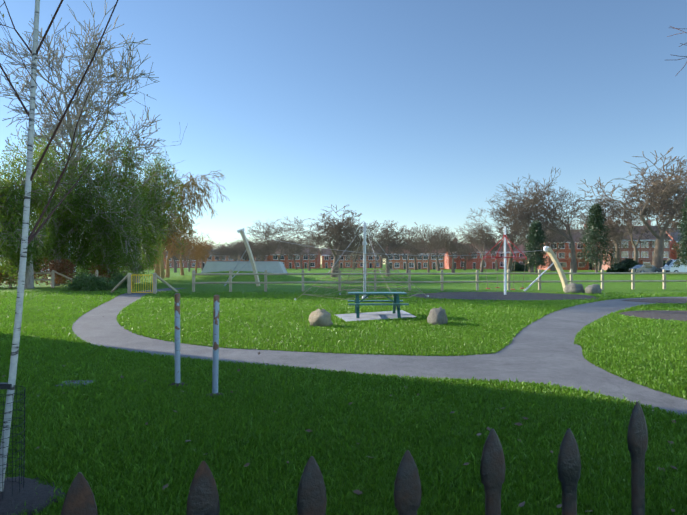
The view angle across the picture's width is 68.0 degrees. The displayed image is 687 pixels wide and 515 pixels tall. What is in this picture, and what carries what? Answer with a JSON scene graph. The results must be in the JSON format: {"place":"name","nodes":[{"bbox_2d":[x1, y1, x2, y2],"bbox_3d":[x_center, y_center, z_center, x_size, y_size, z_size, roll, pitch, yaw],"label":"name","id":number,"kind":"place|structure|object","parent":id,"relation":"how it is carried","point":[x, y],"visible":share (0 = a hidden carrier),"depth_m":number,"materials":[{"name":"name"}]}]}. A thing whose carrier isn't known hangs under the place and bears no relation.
{"place":"outdoors","nodes":[
{"label":"outdoors","id":0,"kind":"place"},
{"bbox_2d":[118,252,165,268],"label":"house","id":1,"kind":"structure","parent":0,"point":[164,259],"depth_m":157.00,"materials":[{"name":"red brick"}]},
{"bbox_2d":[166,247,199,267],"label":"terrace","id":2,"kind":"structure","parent":0,"point":[184,263],"depth_m":202.67,"materials":[{"name":"red brick"}]},
{"bbox_2d":[0,264,686,514],"bbox_3d":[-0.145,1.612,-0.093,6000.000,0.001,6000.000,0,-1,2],"label":"ground","id":3,"kind":"structure","parent":0,"point":[616,287],"depth_m":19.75,"materials":[{"name":"green plant"}]},
{"bbox_2d":[0,382,24,498],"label":"tree guard","id":4,"kind":"object","parent":3,"relation":"on","point":[4,385],"visible":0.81,"depth_m":3.47,"materials":[{"name":"black metal"}]},
{"bbox_2d":[0,477,66,514],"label":"soil patch","id":5,"kind":"object","parent":3,"relation":"on","point":[27,494],"visible":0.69,"depth_m":3.42,"materials":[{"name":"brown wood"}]},
{"bbox_2d":[0,0,186,490],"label":"young birch","id":6,"kind":"object","parent":5,"relation":"on","point":[26,240],"visible":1,"depth_m":3.50,"materials":[{"name":"white plant"}]},
{"bbox_2d":[0,257,75,285],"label":"beech hedge","id":7,"kind":"object","parent":3,"relation":"on","point":[62,268],"visible":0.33,"depth_m":35.64,"materials":[{"name":"brown plant"}]},
{"bbox_2d":[0,146,81,288],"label":"evergreen oak","id":8,"kind":"object","parent":3,"relation":"on","point":[11,220],"visible":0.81,"depth_m":32.80,"materials":[{"name":"green plant"}]},
{"bbox_2d":[9,270,97,287],"bbox_3d":[-19.625,1.474,34.332,6.062,1.260,0.411,0,-1,2],"label":"wooden fence","id":9,"kind":"object","parent":3,"relation":"on","point":[53,272],"visible":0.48,"depth_m":34.41,"materials":[{"name":"brown wood"}]},
{"bbox_2d":[0,126,151,285],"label":"evergreen oak","id":10,"kind":"object","parent":3,"relation":"on","point":[73,253],"visible":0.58,"depth_m":37.12,"materials":[{"name":"green plant"}]},
{"bbox_2d":[56,380,95,386],"bbox_3d":[-3.580,1.691,6.831,0.420,0.038,0.300,0,-1,-6],"label":"drain cover","id":11,"kind":"object","parent":3,"relation":"on","point":[70,382],"visible":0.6,"depth_m":6.81,"materials":[{"name":"metal"}]},
{"bbox_2d":[0,0,165,283],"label":"plane tree","id":12,"kind":"object","parent":3,"relation":"on","point":[69,126],"visible":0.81,"depth_m":37.02,"materials":[{"name":"brown plant"}]},
{"bbox_2d":[62,272,118,290],"bbox_3d":[-15.383,1.493,31.198,3.236,1.230,2.717,0,-1,2],"label":"shrub by trees","id":13,"kind":"object","parent":3,"relation":"on","point":[85,282],"visible":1,"depth_m":30.69,"materials":[{"name":"green plant"}]},
{"bbox_2d":[87,263,116,281],"bbox_3d":[-18.740,1.242,39.903,1.707,1.744,3.245,0,-1,-5],"label":"beech hedge","id":14,"kind":"object","parent":3,"relation":"on","point":[100,269],"visible":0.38,"depth_m":38.83,"materials":[{"name":"brown plant"}]},
{"bbox_2d":[32,107,190,280],"bbox_3d":[-18.616,-4.276,41.602,11.351,14.805,10.761,0,-1,29],"label":"evergreen oak","id":15,"kind":"object","parent":3,"relation":"on","point":[102,260],"visible":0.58,"depth_m":39.42,"materials":[{"name":"green plant"}]},
{"bbox_2d":[111,273,134,287],"bbox_3d":[-14.863,1.538,34.038,1.586,1.190,1.526,-1,-1,43],"label":"shrub","id":16,"kind":"object","parent":3,"relation":"on","point":[118,278],"visible":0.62,"depth_m":33.84,"materials":[{"name":"green plant"}]},
{"bbox_2d":[90,138,183,282],"bbox_3d":[-17.563,-3.444,42.490,7.734,13.346,10.109,0,-1,-35],"label":"evergreen oak","id":17,"kind":"object","parent":3,"relation":"on","point":[134,272],"visible":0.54,"depth_m":42.67,"materials":[{"name":"green plant"}]},
{"bbox_2d":[111,273,178,293],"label":"yellow gate","id":18,"kind":"structure","parent":3,"relation":"on","point":[128,276],"depth_m":27.44,"materials":[{"name":"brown metal"}]},
{"bbox_2d":[111,159,229,278],"bbox_3d":[-18.014,-3.910,52.727,9.510,12.630,11.312,-1,-1,35],"label":"weeping birch","id":19,"kind":"object","parent":3,"relation":"on","point":[189,204],"visible":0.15,"depth_m":52.75,"materials":[{"name":"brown plant"}]},
{"bbox_2d":[154,204,196,278],"bbox_3d":[-19.943,-2.222,55.056,8.127,9.360,7.785,0,-1,-34],"label":"orange tree","id":20,"kind":"object","parent":3,"relation":"on","point":[157,269],"visible":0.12,"depth_m":55.25,"materials":[{"name":"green plant"}]},
{"bbox_2d":[168,293,186,386],"bbox_3d":[-2.197,1.111,6.778,0.275,1.275,0.212,0,-1,2],"label":"steel post","id":21,"kind":"object","parent":3,"relation":"on","point":[177,338],"visible":0.77,"depth_m":6.78,"materials":[{"name":"metal"}]},
{"bbox_2d":[158,218,200,277],"bbox_3d":[-20.687,-1.168,62.333,6.075,7.352,8.533,0,-1,-1],"label":"orange tree","id":22,"kind":"object","parent":3,"relation":"on","point":[167,274],"visible":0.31,"depth_m":61.55,"materials":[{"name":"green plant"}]},
{"bbox_2d":[163,240,201,272],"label":"bare tree","id":23,"kind":"object","parent":3,"relation":"on","point":[175,269],"visible":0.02,"depth_m":96.16,"materials":[{"name":"brown plant"}]},
{"bbox_2d":[163,232,211,274],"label":"orange tree","id":24,"kind":"object","parent":3,"relation":"on","point":[181,264],"visible":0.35,"depth_m":73.98,"materials":[{"name":"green plant"}]},
{"bbox_2d":[176,243,201,271],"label":"bare tree","id":25,"kind":"object","parent":3,"relation":"on","point":[187,258],"visible":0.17,"depth_m":104.84,"materials":[{"name":"brown plant"}]},
{"bbox_2d":[182,237,215,272],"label":"orange tree","id":26,"kind":"object","parent":3,"relation":"on","point":[200,248],"visible":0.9,"depth_m":84.92,"materials":[{"name":"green plant"}]},
{"bbox_2d":[193,249,214,264],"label":"orange tree","id":27,"kind":"object","parent":3,"relation":"on","point":[208,253],"visible":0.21,"depth_m":97.13,"materials":[{"name":"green plant"}]},
{"bbox_2d":[194,247,216,270],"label":"bare tree","id":28,"kind":"object","parent":3,"relation":"on","point":[213,251],"visible":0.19,"depth_m":120.07,"materials":[{"name":"brown plant"}]},
{"bbox_2d":[206,295,221,397],"bbox_3d":[-1.570,1.099,6.228,0.251,1.285,0.202,0,-1,2],"label":"steel post","id":29,"kind":"object","parent":3,"relation":"on","point":[215,345],"visible":0.83,"depth_m":6.24,"materials":[{"name":"metal"}]},
{"bbox_2d":[208,242,232,260],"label":"bare tree","id":30,"kind":"object","parent":3,"relation":"on","point":[216,250],"visible":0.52,"depth_m":150.32,"materials":[{"name":"brown plant"}]},
{"bbox_2d":[217,242,241,260],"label":"bare tree","id":31,"kind":"object","parent":3,"relation":"on","point":[229,251],"visible":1,"depth_m":126.21,"materials":[{"name":"brown plant"}]},
{"bbox_2d":[218,240,241,259],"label":"belt tree","id":32,"kind":"object","parent":3,"relation":"on","point":[236,249],"visible":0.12,"depth_m":161.46,"materials":[{"name":"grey plant"}]},
{"bbox_2d":[140,271,329,282],"bbox_3d":[-10.008,1.726,47.191,18.451,1.000,9.000,0,-1,2],"label":"grass mound","id":33,"kind":"object","parent":3,"relation":"on","point":[224,278],"depth_m":44.80,"materials":[{"name":"green plant"}]},
{"bbox_2d":[200,245,270,267],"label":"terrace","id":34,"kind":"structure","parent":3,"relation":"on","point":[212,258],"depth_m":186.18,"materials":[{"name":"red brick"}]},
{"bbox_2d":[227,239,253,260],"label":"belt tree","id":35,"kind":"object","parent":3,"relation":"on","point":[238,248],"visible":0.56,"depth_m":153.91,"materials":[{"name":"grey plant"}]},
{"bbox_2d":[201,261,286,272],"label":"skate ramp","id":36,"kind":"structure","parent":3,"relation":"on","point":[261,266],"depth_m":58.25,"materials":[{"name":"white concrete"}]},
{"bbox_2d":[241,253,258,260],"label":"houses","id":37,"kind":"structure","parent":3,"relation":"on","point":[247,258],"depth_m":156.59,"materials":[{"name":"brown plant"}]},
{"bbox_2d":[235,238,265,260],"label":"bare tree","id":38,"kind":"object","parent":3,"relation":"on","point":[255,250],"visible":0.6,"depth_m":141.67,"materials":[{"name":"brown plant"}]},
{"bbox_2d":[246,237,277,260],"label":"belt tree","id":39,"kind":"object","parent":3,"relation":"on","point":[268,249],"visible":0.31,"depth_m":161.37,"materials":[{"name":"brown plant"}]},
{"bbox_2d":[254,253,270,260],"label":"houses","id":40,"kind":"structure","parent":3,"relation":"on","point":[264,257],"depth_m":180.16,"materials":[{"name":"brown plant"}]},
{"bbox_2d":[253,239,280,260],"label":"belt tree","id":41,"kind":"object","parent":3,"relation":"on","point":[267,247],"visible":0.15,"depth_m":171.13,"materials":[{"name":"brown plant"}]},
{"bbox_2d":[247,219,305,261],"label":"bare tree","id":42,"kind":"object","parent":3,"relation":"on","point":[268,233],"visible":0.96,"depth_m":77.80,"materials":[{"name":"brown plant"}]},
{"bbox_2d":[272,240,302,268],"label":"bare tree","id":43,"kind":"object","parent":3,"relation":"on","point":[290,254],"visible":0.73,"depth_m":149.73,"materials":[{"name":"brown plant"}]},
{"bbox_2d":[280,236,309,268],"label":"belt tree","id":44,"kind":"object","parent":3,"relation":"on","point":[300,249],"visible":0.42,"depth_m":162.65,"materials":[{"name":"brown plant"}]},
{"bbox_2d":[270,243,321,268],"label":"terrace","id":45,"kind":"structure","parent":3,"relation":"on","point":[288,263],"depth_m":177.78,"materials":[{"name":"red brick"}]},
{"bbox_2d":[290,233,327,270],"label":"bare tree","id":46,"kind":"object","parent":3,"relation":"on","point":[313,249],"visible":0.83,"depth_m":119.50,"materials":[{"name":"brown plant"}]},
{"bbox_2d":[309,309,332,326],"bbox_3d":[-0.596,1.583,13.142,0.654,0.529,0.514,0,-1,2],"label":"boulder","id":47,"kind":"object","parent":3,"relation":"on","point":[319,317],"visible":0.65,"depth_m":12.99,"materials":[{"name":"stone"}]},
{"bbox_2d":[277,204,392,276],"bbox_3d":[-0.427,-1.925,61.446,11.404,8.912,11.904,-1,-1,44],"label":"bare tree","id":48,"kind":"object","parent":3,"relation":"on","point":[335,229],"visible":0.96,"depth_m":61.35,"materials":[{"name":"brown plant"}]},
{"bbox_2d":[320,244,354,259],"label":"belt tree","id":49,"kind":"object","parent":3,"relation":"on","point":[331,255],"visible":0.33,"depth_m":169.03,"materials":[{"name":"brown plant"}]},
{"bbox_2d":[2,304,676,511],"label":"fallen leaves","id":50,"kind":"object","parent":3,"relation":"on","point":[357,491],"visible":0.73,"depth_m":4.52,"materials":[{"name":"brown plant"}]},
{"bbox_2d":[338,240,361,268],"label":"bare tree","id":51,"kind":"object","parent":3,"relation":"on","point":[346,252],"visible":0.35,"depth_m":148.04,"materials":[{"name":"brown plant"}]},
{"bbox_2d":[321,245,380,267],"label":"terrace","id":52,"kind":"structure","parent":3,"relation":"on","point":[327,262],"depth_m":193.06,"materials":[{"name":"red brick"}]},
{"bbox_2d":[322,219,379,275],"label":"bare tree","id":53,"kind":"object","parent":3,"relation":"on","point":[356,244],"visible":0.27,"depth_m":69.62,"materials":[{"name":"brown plant"}]},
{"bbox_2d":[342,247,361,267],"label":"belt tree","id":54,"kind":"object","parent":3,"relation":"on","point":[354,256],"visible":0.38,"depth_m":164.55,"materials":[{"name":"brown plant"}]},
{"bbox_2d":[294,223,428,300],"bbox_3d":[0.979,0.159,23.480,4.760,3.537,4.760,0,-1,25],"label":"climbing net","id":55,"kind":"object","parent":3,"relation":"on","point":[364,261],"visible":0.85,"depth_m":23.41,"materials":[{"name":"metal"}]},
{"bbox_2d":[354,239,376,265],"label":"belt tree","id":56,"kind":"object","parent":3,"relation":"on","point":[366,252],"visible":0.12,"depth_m":165.40,"materials":[{"name":"brown plant"}]},
{"bbox_2d":[336,310,415,321],"bbox_3d":[1.050,1.803,15.693,3.329,0.055,2.000,0,-1,-29],"label":"table pad","id":57,"kind":"object","parent":3,"relation":"on","point":[382,315],"visible":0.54,"depth_m":15.57,"materials":[{"name":"concrete"}]},
{"bbox_2d":[348,292,408,317],"bbox_3d":[1.017,1.428,15.554,1.750,0.718,1.620,0,-1,0],"label":"picnic table","id":58,"kind":"object","parent":57,"relation":"on","point":[396,301],"visible":0.96,"depth_m":15.20,"materials":[{"name":"green paint"}]},
{"bbox_2d":[374,239,386,268],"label":"belt tree","id":59,"kind":"object","parent":3,"relation":"on","point":[376,256],"visible":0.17,"depth_m":174.59,"materials":[{"name":"brown plant"}]},
{"bbox_2d":[345,219,434,275],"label":"bare tree","id":60,"kind":"object","parent":3,"relation":"on","point":[386,232],"visible":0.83,"depth_m":67.12,"materials":[{"name":"brown plant"}]},
{"bbox_2d":[375,229,413,272],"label":"bare tree","id":61,"kind":"object","parent":3,"relation":"on","point":[395,252],"visible":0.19,"depth_m":91.70,"materials":[{"name":"brown plant"}]},
{"bbox_2d":[224,228,567,291],"bbox_3d":[2.038,-0.059,33.350,23.412,4.239,1.531,0,-1,22],"label":"zip line","id":62,"kind":"object","parent":3,"relation":"on","point":[556,263],"visible":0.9,"depth_m":31.73,"materials":[{"name":"beige paint"}]},
{"bbox_2d":[335,277,468,283],"bbox_3d":[4.735,1.908,43.792,14.000,0.550,7.000,0,-1,2],"label":"grass mound","id":63,"kind":"object","parent":3,"relation":"on","point":[412,279],"depth_m":42.13,"materials":[{"name":"green plant"}]},
{"bbox_2d":[400,236,429,269],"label":"bare tree","id":64,"kind":"object","parent":3,"relation":"on","point":[415,264],"visible":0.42,"depth_m":134.12,"materials":[{"name":"brown plant"}]},
{"bbox_2d":[385,241,445,268],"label":"terrace","id":65,"kind":"structure","parent":3,"relation":"on","point":[399,263],"depth_m":148.51,"materials":[{"name":"red brick"}]},
{"bbox_2d":[405,231,450,272],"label":"bare tree","id":66,"kind":"object","parent":3,"relation":"on","point":[431,249],"visible":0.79,"depth_m":94.46,"materials":[{"name":"brown plant"}]},
{"bbox_2d":[403,227,463,270],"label":"bare tree","id":67,"kind":"object","parent":3,"relation":"on","point":[437,264],"visible":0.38,"depth_m":120.58,"materials":[{"name":"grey plant"}]},
{"bbox_2d":[427,307,447,324],"bbox_3d":[2.518,1.585,13.682,0.533,0.536,0.785,0,-1,17],"label":"boulder","id":68,"kind":"object","parent":3,"relation":"on","point":[436,316],"visible":0.75,"depth_m":13.43,"materials":[{"name":"beige stone"}]},
{"bbox_2d":[192,269,686,291],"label":"park fence","id":69,"kind":"object","parent":3,"relation":"on","point":[508,273],"visible":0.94,"depth_m":30.77,"materials":[{"name":"brown wood"}]},
{"bbox_2d":[426,226,468,272],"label":"bare tree","id":70,"kind":"object","parent":3,"relation":"on","point":[456,244],"visible":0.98,"depth_m":89.65,"materials":[{"name":"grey plant"}]},
{"bbox_2d":[453,245,477,268],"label":"belt tree","id":71,"kind":"object","parent":3,"relation":"on","point":[464,258],"visible":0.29,"depth_m":158.06,"materials":[{"name":"brown plant"}]},
{"bbox_2d":[450,240,481,269],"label":"bare tree","id":72,"kind":"object","parent":3,"relation":"on","point":[465,253],"visible":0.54,"depth_m":128.93,"materials":[{"name":"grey plant"}]},
{"bbox_2d":[458,217,507,271],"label":"bare tree","id":73,"kind":"object","parent":3,"relation":"on","point":[482,240],"visible":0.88,"depth_m":101.47,"materials":[{"name":"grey plant"}]},
{"bbox_2d":[459,229,509,270],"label":"bare tree","id":74,"kind":"object","parent":3,"relation":"on","point":[493,252],"visible":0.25,"depth_m":123.72,"materials":[{"name":"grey plant"}]},
{"bbox_2d":[444,239,527,268],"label":"terrace","id":75,"kind":"structure","parent":3,"relation":"on","point":[475,262],"depth_m":159.86,"materials":[{"name":"red brick"}]},
{"bbox_2d":[408,292,598,300],"bbox_3d":[7.860,1.918,25.571,9.200,0.032,6.804,0,-1,2],"label":"playground surface","id":76,"kind":"object","parent":3,"relation":"on","point":[517,296],"visible":0.77,"depth_m":24.70,"materials":[{"name":"grey rubber"}]},
{"bbox_2d":[483,226,526,294],"bbox_3d":[8.359,0.168,26.351,1.696,3.553,1.696,-1,-1,39],"label":"carousel","id":77,"kind":"object","parent":76,"relation":"on","point":[504,238],"visible":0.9,"depth_m":26.30,"materials":[{"name":"red paint"}]},
{"bbox_2d":[506,261,528,271],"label":"bush","id":78,"kind":"object","parent":3,"relation":"on","point":[517,267],"visible":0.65,"depth_m":107.62,"materials":[{"name":"green plant"}]},
{"bbox_2d":[466,203,569,271],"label":"bare tree","id":79,"kind":"object","parent":3,"relation":"on","point":[517,237],"visible":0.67,"depth_m":100.18,"materials":[{"name":"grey plant"}]},
{"bbox_2d":[483,186,574,271],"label":"bare tree","id":80,"kind":"object","parent":3,"relation":"on","point":[525,205],"visible":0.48,"depth_m":97.97,"materials":[{"name":"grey plant"}]},
{"bbox_2d":[520,220,554,272],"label":"conifer","id":81,"kind":"object","parent":3,"relation":"on","point":[536,237],"visible":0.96,"depth_m":80.63,"materials":[{"name":"green plant"}]},
{"bbox_2d":[496,167,589,272],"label":"bare tree","id":82,"kind":"object","parent":3,"relation":"on","point":[541,209],"visible":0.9,"depth_m":95.68,"materials":[{"name":"brown plant"}]},
{"bbox_2d":[530,215,578,270],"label":"bare tree","id":83,"kind":"object","parent":3,"relation":"on","point":[560,240],"visible":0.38,"depth_m":117.82,"materials":[{"name":"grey plant"}]},
{"bbox_2d":[537,224,591,269],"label":"house","id":84,"kind":"structure","parent":3,"relation":"on","point":[563,254],"depth_m":136.35,"materials":[{"name":"red brick"}]},
{"bbox_2d":[563,282,584,292],"bbox_3d":[12.839,1.729,28.366,1.088,0.704,0.724,0,-1,33],"label":"boulder","id":85,"kind":"object","parent":3,"relation":"on","point":[572,287],"visible":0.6,"depth_m":28.15,"materials":[{"name":"grey stone"}]},
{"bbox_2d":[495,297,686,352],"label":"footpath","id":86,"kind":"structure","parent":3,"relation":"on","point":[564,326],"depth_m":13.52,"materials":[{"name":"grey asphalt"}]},
{"bbox_2d":[585,284,601,293],"bbox_3d":[13.617,1.743,27.669,1.109,0.614,0.809,1,-1,-42],"label":"boulder","id":87,"kind":"object","parent":3,"relation":"on","point":[593,288],"visible":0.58,"depth_m":27.39,"materials":[{"name":"grey stone"}]},
{"bbox_2d":[575,203,620,271],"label":"conifer","id":88,"kind":"object","parent":3,"relation":"on","point":[596,222],"visible":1,"depth_m":84.21,"materials":[{"name":"green plant"}]},
{"bbox_2d":[557,197,642,262],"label":"bare tree","id":89,"kind":"object","parent":3,"relation":"on","point":[606,223],"visible":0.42,"depth_m":108.99,"materials":[{"name":"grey plant"}]},
{"bbox_2d":[574,226,646,270],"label":"bare tree","id":90,"kind":"object","parent":3,"relation":"on","point":[618,242],"visible":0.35,"depth_m":121.80,"materials":[{"name":"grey plant"}]},
{"bbox_2d":[606,258,642,272],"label":"bush","id":91,"kind":"object","parent":3,"relation":"on","point":[625,265],"visible":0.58,"depth_m":92.70,"materials":[{"name":"green plant"}]},
{"bbox_2d":[576,147,686,268],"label":"bare tree","id":92,"kind":"object","parent":3,"relation":"on","point":[663,189],"visible":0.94,"depth_m":83.71,"materials":[{"name":"brown plant"}]},
{"bbox_2d":[592,219,671,269],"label":"villa","id":93,"kind":"object","parent":3,"relation":"on","point":[645,256],"visible":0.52,"depth_m":126.03,"materials":[{"name":"red brick"}]},
{"bbox_2d":[586,187,681,262],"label":"bare tree","id":94,"kind":"object","parent":3,"relation":"on","point":[630,230],"visible":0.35,"depth_m":103.93,"materials":[{"name":"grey plant"}]},
{"bbox_2d":[629,265,661,272],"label":"parked car","id":95,"kind":"object","parent":3,"relation":"on","point":[644,268],"visible":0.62,"depth_m":81.67,"materials":[{"name":"grey paint"}]},
{"bbox_2d":[616,310,686,321],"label":"bark bed","id":96,"kind":"object","parent":3,"relation":"on","point":[664,314],"visible":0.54,"depth_m":15.91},
{"bbox_2d":[622,298,686,303],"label":"play surface","id":97,"kind":"object","parent":3,"relation":"on","point":[667,300],"visible":0.81,"depth_m":22.00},
{"bbox_2d":[635,164,685,217],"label":"bare tree","id":98,"kind":"object","parent":3,"relation":"on","point":[657,186],"visible":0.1,"depth_m":94.44,"materials":[{"name":"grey plant"}]},
{"bbox_2d":[641,168,686,232],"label":"bare tree","id":99,"kind":"object","parent":3,"relation":"on","point":[672,199],"visible":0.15,"depth_m":94.07,"materials":[{"name":"brown plant"}]},
{"bbox_2d":[662,258,686,271],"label":"white van","id":100,"kind":"object","parent":3,"relation":"on","point":[667,267],"visible":0.67,"depth_m":79.55,"materials":[{"name":"white paint"}]},
{"bbox_2d":[666,227,686,259],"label":"house","id":101,"kind":"structure","parent":3,"relation":"on","point":[674,256],"depth_m":131.49,"materials":[{"name":"red brick"}]},
{"bbox_2d":[667,26,686,73],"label":"tree","id":102,"kind":"object","parent":3,"relation":"on","point":[679,46],"visible":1,"depth_m":13.02,"materials":[{"name":"brown plant"}]},
{"bbox_2d":[668,195,686,267],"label":"conifer","id":103,"kind":"object","parent":3,"relation":"on","point":[683,226],"visible":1,"depth_m":73.96,"materials":[{"name":"green plant"}]},
{"bbox_2d":[0,0,686,263],"label":"sky","id":104,"kind":"structure","parent":0,"point":[405,112],"materials":[{"name":"blue"}]},
{"bbox_2d":[61,402,647,514],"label":"iron railings","id":105,"kind":"object","parent":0,"point":[203,497],"visible":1,"depth_m":0.77,"materials":[{"name":"black metal"}]},
{"bbox_2d":[71,288,686,414],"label":"path","id":106,"kind":"structure","parent":0,"point":[567,365],"depth_m":8.38,"materials":[{"name":"grey asphalt"}]}
]}

